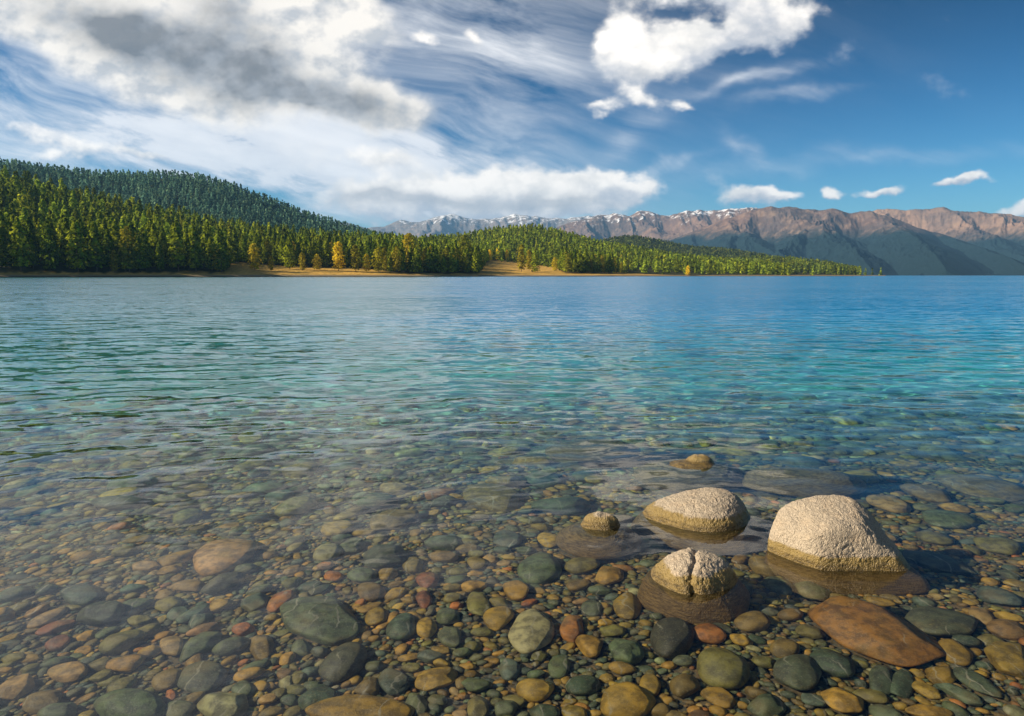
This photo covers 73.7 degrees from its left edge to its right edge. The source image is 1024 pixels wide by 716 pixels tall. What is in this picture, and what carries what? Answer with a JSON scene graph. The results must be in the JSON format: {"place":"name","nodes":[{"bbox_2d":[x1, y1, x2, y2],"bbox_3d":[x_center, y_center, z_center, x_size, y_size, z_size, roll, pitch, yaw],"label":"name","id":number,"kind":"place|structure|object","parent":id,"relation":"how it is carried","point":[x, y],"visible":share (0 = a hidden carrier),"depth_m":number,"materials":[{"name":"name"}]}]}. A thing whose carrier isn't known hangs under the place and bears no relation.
{"place":"outdoors","nodes":[
{"label":"outdoors","id":0,"kind":"place"},
{"bbox_2d":[7,169,298,226],"bbox_3d":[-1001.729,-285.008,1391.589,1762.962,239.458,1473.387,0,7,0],"label":"wooded hill","id":1,"kind":"structure","parent":0,"point":[175,198],"depth_m":1505.42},
{"bbox_2d":[0,158,387,235],"bbox_3d":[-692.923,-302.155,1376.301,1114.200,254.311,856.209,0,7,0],"label":"ridge forest","id":2,"kind":"object","parent":1,"relation":"on","point":[281,213],"visible":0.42,"depth_m":1506.84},
{"bbox_2d":[0,247,852,276],"bbox_3d":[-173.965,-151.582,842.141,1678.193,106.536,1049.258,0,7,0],"label":"shore hill","id":3,"kind":"structure","parent":0,"point":[495,268],"depth_m":609.09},
{"bbox_2d":[0,234,12,267],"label":"conifer tree","id":4,"kind":"object","parent":3,"relation":"on","point":[3,247],"visible":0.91,"depth_m":464.60,"materials":[{"name":"green plant"}]},
{"bbox_2d":[0,211,15,260],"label":"conifer tree","id":5,"kind":"object","parent":3,"relation":"on","point":[3,228],"visible":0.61,"depth_m":471.60,"materials":[{"name":"green plant"}]},
{"bbox_2d":[8,214,19,257],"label":"conifer tree","id":6,"kind":"object","parent":3,"relation":"on","point":[12,219],"visible":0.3,"depth_m":481.46,"materials":[{"name":"green plant"}]},
{"bbox_2d":[7,217,32,270],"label":"conifer tree","id":7,"kind":"object","parent":3,"relation":"on","point":[19,246],"visible":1,"depth_m":461.88,"materials":[{"name":"green plant"}]},
{"bbox_2d":[20,226,29,260],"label":"conifer tree","id":8,"kind":"object","parent":3,"relation":"on","point":[26,237],"visible":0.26,"depth_m":480.65,"materials":[{"name":"green plant"}]},
{"bbox_2d":[24,216,38,250],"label":"conifer tree","id":9,"kind":"object","parent":3,"relation":"on","point":[28,220],"visible":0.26,"depth_m":499.93,"materials":[{"name":"green plant"}]},
{"bbox_2d":[27,225,38,258],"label":"conifer tree","id":10,"kind":"object","parent":3,"relation":"on","point":[31,234],"visible":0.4,"depth_m":489.64,"materials":[{"name":"green plant"}]},
{"bbox_2d":[35,220,60,261],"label":"conifer tree","id":11,"kind":"object","parent":3,"relation":"on","point":[42,229],"visible":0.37,"depth_m":490.50,"materials":[{"name":"green plant"}]},
{"bbox_2d":[38,223,62,270],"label":"conifer tree","id":12,"kind":"object","parent":3,"relation":"on","point":[47,246],"visible":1,"depth_m":476.55,"materials":[{"name":"green plant"}]},
{"bbox_2d":[57,214,65,256],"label":"conifer tree","id":13,"kind":"object","parent":3,"relation":"on","point":[61,221],"visible":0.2,"depth_m":514.36,"materials":[{"name":"green plant"}]},
{"bbox_2d":[58,217,76,268],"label":"conifer tree","id":14,"kind":"object","parent":3,"relation":"on","point":[66,225],"visible":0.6,"depth_m":492.85,"materials":[{"name":"green plant"}]},
{"bbox_2d":[62,219,91,271],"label":"conifer tree","id":15,"kind":"object","parent":3,"relation":"on","point":[74,262],"visible":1,"depth_m":484.65,"materials":[{"name":"green plant"}]},
{"bbox_2d":[73,223,94,269],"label":"conifer tree","id":16,"kind":"object","parent":3,"relation":"on","point":[82,228],"visible":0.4,"depth_m":496.10,"materials":[{"name":"green plant"}]},
{"bbox_2d":[85,221,107,271],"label":"conifer tree","id":17,"kind":"object","parent":3,"relation":"on","point":[94,234],"visible":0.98,"depth_m":495.02,"materials":[{"name":"green plant"}]},
{"bbox_2d":[98,219,113,254],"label":"conifer tree","id":18,"kind":"object","parent":3,"relation":"on","point":[103,226],"visible":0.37,"depth_m":525.12,"materials":[{"name":"green plant"}]},
{"bbox_2d":[101,229,118,270],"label":"conifer tree","id":19,"kind":"object","parent":3,"relation":"on","point":[107,238],"visible":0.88,"depth_m":505.57,"materials":[{"name":"green plant"}]},
{"bbox_2d":[103,219,121,265],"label":"conifer tree","id":20,"kind":"object","parent":3,"relation":"on","point":[115,226],"visible":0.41,"depth_m":522.68,"materials":[{"name":"green plant"}]},
{"bbox_2d":[107,250,119,270],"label":"larch tree","id":21,"kind":"object","parent":3,"relation":"on","point":[114,264],"visible":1,"depth_m":503.54,"materials":[{"name":"green plant"}]},
{"bbox_2d":[114,226,138,271],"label":"tree","id":22,"kind":"object","parent":3,"relation":"on","point":[125,235],"visible":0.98,"depth_m":507.31,"materials":[{"name":"green plant"}]},
{"bbox_2d":[125,221,140,249],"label":"conifer tree","id":23,"kind":"object","parent":3,"relation":"on","point":[131,226],"visible":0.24,"depth_m":548.85,"materials":[{"name":"green plant"}]},
{"bbox_2d":[131,235,148,271],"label":"conifer tree","id":24,"kind":"object","parent":3,"relation":"on","point":[140,251],"visible":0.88,"depth_m":516.31,"materials":[{"name":"green plant"}]},
{"bbox_2d":[140,231,155,269],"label":"conifer tree","id":25,"kind":"object","parent":3,"relation":"on","point":[147,247],"visible":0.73,"depth_m":529.04,"materials":[{"name":"green plant"}]},
{"bbox_2d":[143,218,160,260],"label":"conifer tree","id":26,"kind":"object","parent":3,"relation":"on","point":[149,224],"visible":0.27,"depth_m":552.87,"materials":[{"name":"green plant"}]},
{"bbox_2d":[148,223,165,268],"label":"conifer tree","id":27,"kind":"object","parent":3,"relation":"on","point":[155,240],"visible":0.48,"depth_m":542.13,"materials":[{"name":"green plant"}]},
{"bbox_2d":[154,242,164,271],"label":"conifer tree","id":28,"kind":"object","parent":3,"relation":"on","point":[158,251],"visible":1,"depth_m":527.06,"materials":[{"name":"green plant"}]},
{"bbox_2d":[159,229,169,266],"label":"conifer tree","id":29,"kind":"object","parent":3,"relation":"on","point":[164,246],"visible":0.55,"depth_m":556.04,"materials":[{"name":"green plant"}]},
{"bbox_2d":[163,224,187,269],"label":"conifer tree","id":30,"kind":"object","parent":3,"relation":"on","point":[168,248],"visible":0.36,"depth_m":544.98,"materials":[{"name":"green plant"}]},
{"bbox_2d":[165,221,188,271],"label":"conifer tree","id":31,"kind":"object","parent":3,"relation":"on","point":[177,245],"visible":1,"depth_m":536.40,"materials":[{"name":"green plant"}]},
{"bbox_2d":[183,233,192,269],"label":"conifer tree","id":32,"kind":"object","parent":3,"relation":"on","point":[187,241],"visible":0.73,"depth_m":551.38,"materials":[{"name":"green plant"}]},
{"bbox_2d":[185,225,206,271],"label":"conifer tree","id":33,"kind":"object","parent":3,"relation":"on","point":[195,251],"visible":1,"depth_m":543.94,"materials":[{"name":"green plant"}]},
{"bbox_2d":[200,222,214,264],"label":"conifer tree","id":34,"kind":"object","parent":3,"relation":"on","point":[206,232],"visible":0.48,"depth_m":581.10,"materials":[{"name":"green plant"}]},
{"bbox_2d":[204,236,220,269],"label":"conifer tree","id":35,"kind":"object","parent":3,"relation":"on","point":[210,243],"visible":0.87,"depth_m":557.24,"materials":[{"name":"green plant"}]},
{"bbox_2d":[209,228,234,271],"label":"conifer tree","id":36,"kind":"object","parent":3,"relation":"on","point":[220,245],"visible":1,"depth_m":554.38,"materials":[{"name":"green plant"}]},
{"bbox_2d":[227,237,238,262],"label":"conifer tree","id":37,"kind":"object","parent":3,"relation":"on","point":[230,248],"visible":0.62,"depth_m":618.89,"materials":[{"name":"green plant"}]},
{"bbox_2d":[231,234,241,262],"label":"conifer tree","id":38,"kind":"object","parent":3,"relation":"on","point":[234,240],"visible":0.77,"depth_m":643.45,"materials":[{"name":"green plant"}]},
{"bbox_2d":[238,233,248,261],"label":"conifer tree","id":39,"kind":"object","parent":3,"relation":"on","point":[241,243],"visible":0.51,"depth_m":662.21,"materials":[{"name":"green plant"}]},
{"bbox_2d":[238,237,250,262],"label":"conifer tree","id":40,"kind":"object","parent":3,"relation":"on","point":[244,246],"visible":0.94,"depth_m":653.62,"materials":[{"name":"green plant"}]},
{"bbox_2d":[246,243,262,268],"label":"golden larch tree","id":41,"kind":"object","parent":3,"relation":"on","point":[254,265],"visible":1,"depth_m":595.58,"materials":[{"name":"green plant"}]},
{"bbox_2d":[252,232,262,261],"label":"conifer tree","id":42,"kind":"object","parent":3,"relation":"on","point":[256,240],"visible":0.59,"depth_m":670.48,"materials":[{"name":"green plant"}]},
{"bbox_2d":[261,244,268,263],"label":"conifer tree","id":43,"kind":"object","parent":3,"relation":"on","point":[264,253],"visible":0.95,"depth_m":664.45,"materials":[{"name":"green plant"}]},
{"bbox_2d":[265,239,272,260],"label":"conifer tree","id":44,"kind":"object","parent":3,"relation":"on","point":[267,242],"visible":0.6,"depth_m":674.80,"materials":[{"name":"green plant"}]},
{"bbox_2d":[268,234,277,255],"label":"conifer tree","id":45,"kind":"object","parent":3,"relation":"on","point":[274,240],"visible":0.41,"depth_m":688.67,"materials":[{"name":"green plant"}]},
{"bbox_2d":[271,247,278,264],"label":"conifer tree","id":46,"kind":"object","parent":3,"relation":"on","point":[274,256],"visible":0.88,"depth_m":665.59,"materials":[{"name":"green plant"}]},
{"bbox_2d":[274,237,282,261],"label":"conifer tree","id":47,"kind":"object","parent":3,"relation":"on","point":[277,247],"visible":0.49,"depth_m":673.17,"materials":[{"name":"green plant"}]},
{"bbox_2d":[277,234,286,264],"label":"conifer tree","id":48,"kind":"object","parent":3,"relation":"on","point":[282,243],"visible":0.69,"depth_m":660.17,"materials":[{"name":"green plant"}]},
{"bbox_2d":[282,236,296,267],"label":"conifer tree","id":49,"kind":"object","parent":3,"relation":"on","point":[289,249],"visible":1,"depth_m":629.15,"materials":[{"name":"green plant"}]},
{"bbox_2d":[293,242,303,264],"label":"conifer tree","id":50,"kind":"object","parent":3,"relation":"on","point":[298,249],"visible":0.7,"depth_m":668.53,"materials":[{"name":"green plant"}]},
{"bbox_2d":[297,252,307,269],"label":"larch tree","id":51,"kind":"object","parent":3,"relation":"on","point":[301,264],"visible":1,"depth_m":618.42,"materials":[{"name":"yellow plant"}]},
{"bbox_2d":[303,236,308,265],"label":"conifer tree","id":52,"kind":"object","parent":3,"relation":"on","point":[305,241],"visible":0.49,"depth_m":682.70,"materials":[{"name":"green plant"}]},
{"bbox_2d":[305,241,315,265],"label":"conifer tree","id":53,"kind":"object","parent":3,"relation":"on","point":[310,258],"visible":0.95,"depth_m":676.25,"materials":[{"name":"green plant"}]},
{"bbox_2d":[0,165,627,272],"bbox_3d":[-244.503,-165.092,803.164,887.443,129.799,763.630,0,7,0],"label":"shore forest","id":54,"kind":"object","parent":3,"relation":"on","point":[38,203],"visible":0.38,"depth_m":733.99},
{"bbox_2d":[311,254,322,269],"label":"golden larch tree","id":55,"kind":"object","parent":3,"relation":"on","point":[316,258],"visible":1,"depth_m":639.32,"materials":[{"name":"yellow plant"}]},
{"bbox_2d":[313,240,324,264],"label":"conifer tree","id":56,"kind":"object","parent":3,"relation":"on","point":[318,246],"visible":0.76,"depth_m":680.94,"materials":[{"name":"green plant"}]},
{"bbox_2d":[322,243,331,266],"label":"conifer tree","id":57,"kind":"object","parent":3,"relation":"on","point":[326,252],"visible":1,"depth_m":679.49,"materials":[{"name":"green plant"}]},
{"bbox_2d":[331,241,345,270],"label":"golden larch tree","id":58,"kind":"object","parent":3,"relation":"on","point":[337,261],"visible":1,"depth_m":640.91,"materials":[{"name":"yellow plant"}]},
{"bbox_2d":[341,240,350,262],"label":"conifer tree","id":59,"kind":"object","parent":3,"relation":"on","point":[345,246],"visible":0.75,"depth_m":698.50,"materials":[{"name":"green plant"}]},
{"bbox_2d":[344,248,350,265],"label":"conifer tree","id":60,"kind":"object","parent":3,"relation":"on","point":[346,257],"visible":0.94,"depth_m":691.17,"materials":[{"name":"green plant"}]},
{"bbox_2d":[350,245,362,271],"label":"larch tree","id":61,"kind":"object","parent":3,"relation":"on","point":[355,249],"visible":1,"depth_m":640.98,"materials":[{"name":"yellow plant"}]},
{"bbox_2d":[362,253,370,270],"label":"golden larch tree","id":62,"kind":"object","parent":3,"relation":"on","point":[366,259],"visible":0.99,"depth_m":649.15,"materials":[{"name":"yellow plant"}]},
{"bbox_2d":[362,241,373,268],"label":"conifer tree","id":63,"kind":"object","parent":3,"relation":"on","point":[369,251],"visible":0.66,"depth_m":675.80,"materials":[{"name":"green plant"}]},
{"bbox_2d":[369,246,385,270],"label":"golden larch tree","id":64,"kind":"object","parent":3,"relation":"on","point":[378,259],"visible":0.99,"depth_m":654.46,"materials":[{"name":"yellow plant"}]},
{"bbox_2d":[379,238,389,266],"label":"conifer tree","id":65,"kind":"object","parent":3,"relation":"on","point":[383,243],"visible":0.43,"depth_m":689.42,"materials":[{"name":"green plant"}]},
{"bbox_2d":[387,253,394,270],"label":"conifer tree","id":66,"kind":"object","parent":3,"relation":"on","point":[390,264],"visible":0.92,"depth_m":661.17,"materials":[{"name":"green plant"}]},
{"bbox_2d":[389,246,403,272],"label":"larch tree","id":67,"kind":"object","parent":3,"relation":"on","point":[396,265],"visible":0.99,"depth_m":655.13,"materials":[{"name":"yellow plant"}]},
{"bbox_2d":[395,242,408,270],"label":"conifer tree","id":68,"kind":"object","parent":3,"relation":"on","point":[403,252],"visible":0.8,"depth_m":663.49,"materials":[{"name":"green plant"}]},
{"bbox_2d":[401,233,416,268],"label":"larch tree","id":69,"kind":"object","parent":3,"relation":"on","point":[408,237],"visible":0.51,"depth_m":675.86,"materials":[{"name":"yellow plant"}]},
{"bbox_2d":[409,247,422,272],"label":"conifer tree","id":70,"kind":"object","parent":3,"relation":"on","point":[416,255],"visible":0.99,"depth_m":664.10,"materials":[{"name":"green plant"}]},
{"bbox_2d":[420,249,428,270],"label":"larch tree","id":71,"kind":"object","parent":3,"relation":"on","point":[423,254],"visible":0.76,"depth_m":681.11,"materials":[{"name":"green plant"}]},
{"bbox_2d":[423,248,434,272],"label":"conifer tree","id":72,"kind":"object","parent":3,"relation":"on","point":[427,267],"visible":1,"depth_m":674.21,"materials":[{"name":"green plant"}]},
{"bbox_2d":[429,244,443,271],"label":"conifer tree","id":73,"kind":"object","parent":3,"relation":"on","point":[435,253],"visible":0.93,"depth_m":680.82,"materials":[{"name":"green plant"}]},
{"bbox_2d":[439,254,447,271],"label":"conifer tree","id":74,"kind":"object","parent":3,"relation":"on","point":[444,265],"visible":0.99,"depth_m":686.80,"materials":[{"name":"green plant"}]},
{"bbox_2d":[441,247,450,272],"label":"larch tree","id":75,"kind":"object","parent":3,"relation":"on","point":[446,250],"visible":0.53,"depth_m":696.04,"materials":[{"name":"green plant"}]},
{"bbox_2d":[447,245,460,273],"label":"conifer tree","id":76,"kind":"object","parent":3,"relation":"on","point":[452,253],"visible":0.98,"depth_m":689.71,"materials":[{"name":"green plant"}]},
{"bbox_2d":[457,235,472,258],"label":"larch tree","id":77,"kind":"object","parent":3,"relation":"on","point":[463,239],"visible":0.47,"depth_m":733.73,"materials":[{"name":"green plant"}]},
{"bbox_2d":[463,254,469,273],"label":"larch tree","id":78,"kind":"object","parent":3,"relation":"on","point":[466,264],"visible":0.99,"depth_m":701.07,"materials":[{"name":"green plant"}]},
{"bbox_2d":[463,247,471,272],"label":"conifer tree","id":79,"kind":"object","parent":3,"relation":"on","point":[467,253],"visible":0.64,"depth_m":712.15,"materials":[{"name":"green plant"}]},
{"bbox_2d":[471,246,480,271],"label":"conifer tree","id":80,"kind":"object","parent":3,"relation":"on","point":[476,267],"visible":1,"depth_m":710.72,"materials":[{"name":"green plant"}]},
{"bbox_2d":[516,244,526,271],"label":"larch tree","id":81,"kind":"object","parent":3,"relation":"on","point":[521,254],"visible":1,"depth_m":786.43,"materials":[{"name":"yellow plant"}]},
{"bbox_2d":[525,250,532,268],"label":"larch tree","id":82,"kind":"object","parent":3,"relation":"on","point":[529,260],"visible":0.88,"depth_m":824.37,"materials":[{"name":"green plant"}]},
{"bbox_2d":[530,250,540,271],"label":"conifer tree","id":83,"kind":"object","parent":3,"relation":"on","point":[534,255],"visible":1,"depth_m":782.87,"materials":[{"name":"green plant"}]},
{"bbox_2d":[557,249,563,270],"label":"conifer tree","id":84,"kind":"object","parent":3,"relation":"on","point":[560,267],"visible":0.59,"depth_m":859.91,"materials":[{"name":"green plant"}]},
{"bbox_2d":[563,253,573,272],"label":"larch tree","id":85,"kind":"object","parent":3,"relation":"on","point":[569,257],"visible":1,"depth_m":801.71,"materials":[{"name":"green plant"}]},
{"bbox_2d":[576,249,585,271],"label":"conifer tree","id":86,"kind":"object","parent":3,"relation":"on","point":[581,267],"visible":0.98,"depth_m":820.64,"materials":[{"name":"green plant"}]},
{"bbox_2d":[584,248,590,272],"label":"conifer tree","id":87,"kind":"object","parent":3,"relation":"on","point":[586,256],"visible":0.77,"depth_m":838.53,"materials":[{"name":"green plant"}]},
{"bbox_2d":[595,255,601,272],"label":"conifer tree","id":88,"kind":"object","parent":3,"relation":"on","point":[598,266],"visible":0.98,"depth_m":860.14,"materials":[{"name":"green plant"}]},
{"bbox_2d":[606,252,613,271],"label":"conifer tree","id":89,"kind":"object","parent":3,"relation":"on","point":[609,260],"visible":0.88,"depth_m":893.73,"materials":[{"name":"green plant"}]},
{"bbox_2d":[340,214,591,237],"bbox_3d":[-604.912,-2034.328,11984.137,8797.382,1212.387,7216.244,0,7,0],"label":"mountains","id":90,"kind":"structure","parent":0,"point":[448,224],"depth_m":12731.72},
{"bbox_2d":[0,275,1023,715],"bbox_3d":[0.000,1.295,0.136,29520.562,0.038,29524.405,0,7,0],"label":"water","id":91,"kind":"structure","parent":0,"point":[302,495],"depth_m":4.18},
{"bbox_2d":[0,0,1023,227],"label":"sky","id":92,"kind":"structure","parent":0,"point":[363,113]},
{"bbox_2d":[498,234,778,274],"bbox_3d":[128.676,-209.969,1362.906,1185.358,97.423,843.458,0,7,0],"label":"wooded hill","id":93,"kind":"structure","parent":0,"point":[650,271],"depth_m":1092.48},
{"bbox_2d":[414,223,814,274],"bbox_3d":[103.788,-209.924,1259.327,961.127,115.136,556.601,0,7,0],"label":"hill forest","id":94,"kind":"object","parent":93,"relation":"on","point":[548,242],"visible":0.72,"depth_m":1218.51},
{"bbox_2d":[557,207,758,241],"bbox_3d":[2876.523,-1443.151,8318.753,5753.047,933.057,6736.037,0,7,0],"label":"mountains","id":95,"kind":"structure","parent":0,"point":[651,225],"depth_m":8926.31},
{"bbox_2d":[790,270,885,275],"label":"wooded hill","id":96,"kind":"structure","parent":0,"point":[801,273],"depth_m":1468.28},
{"bbox_2d":[726,254,882,274],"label":"forest","id":97,"kind":"object","parent":96,"relation":"on","point":[800,264],"visible":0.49,"depth_m":1541.09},
{"bbox_2d":[670,206,1023,274],"bbox_3d":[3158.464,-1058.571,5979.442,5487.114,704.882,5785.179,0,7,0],"label":"mountains","id":98,"kind":"structure","parent":0,"point":[870,240],"depth_m":5316.90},
{"bbox_2d":[873,207,1023,262],"bbox_3d":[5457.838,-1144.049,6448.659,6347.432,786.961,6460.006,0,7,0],"label":"mountains","id":99,"kind":"structure","parent":0,"point":[1000,233],"depth_m":6844.05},
{"bbox_3d":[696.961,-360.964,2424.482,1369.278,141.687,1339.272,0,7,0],"label":"wooded hill","id":100,"kind":"structure","parent":0,"visible":0},
{"bbox_2d":[598,234,775,258],"bbox_3d":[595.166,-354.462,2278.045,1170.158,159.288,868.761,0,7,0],"label":"forest","id":101,"kind":"object","parent":100,"relation":"on","point":[658,244],"visible":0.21,"depth_m":2464.01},
{"bbox_3d":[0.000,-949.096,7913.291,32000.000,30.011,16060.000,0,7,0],"label":"lake bed","id":102,"kind":"structure","parent":0,"visible":0},
{"bbox_2d":[580,511,619,529],"bbox_3d":[0.453,0.966,3.545,0.452,0.306,0.398,0,7,0],"label":"boulder","id":103,"kind":"object","parent":102,"relation":"on","point":[598,520],"visible":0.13,"depth_m":3.54,"materials":[{"name":"stone"}]},
{"bbox_2d":[669,454,714,468],"bbox_3d":[1.240,0.891,4.707,0.801,0.415,0.594,0,7,0],"label":"boulder","id":104,"kind":"object","parent":102,"relation":"on","point":[698,461],"visible":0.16,"depth_m":4.72,"materials":[{"name":"stone"}]},
{"bbox_2d":[651,547,737,594],"bbox_3d":[0.773,1.024,2.930,0.454,0.348,0.402,4,8,28],"label":"boulder","id":105,"kind":"object","parent":102,"relation":"on","point":[688,571],"visible":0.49,"depth_m":2.88,"materials":[{"name":"stone"}]},
{"bbox_2d":[642,487,749,531],"bbox_3d":[0.990,0.927,3.666,0.692,0.406,0.513,3,7,21],"label":"boulder","id":106,"kind":"object","parent":102,"relation":"on","point":[708,509],"visible":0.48,"depth_m":3.60,"materials":[{"name":"stone"}]},
{"bbox_2d":[767,495,909,570],"bbox_3d":[1.530,0.910,3.218,0.656,0.488,0.500,0,7,0],"label":"boulder","id":107,"kind":"object","parent":102,"relation":"on","point":[833,532],"visible":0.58,"depth_m":3.09,"materials":[{"name":"stone"}]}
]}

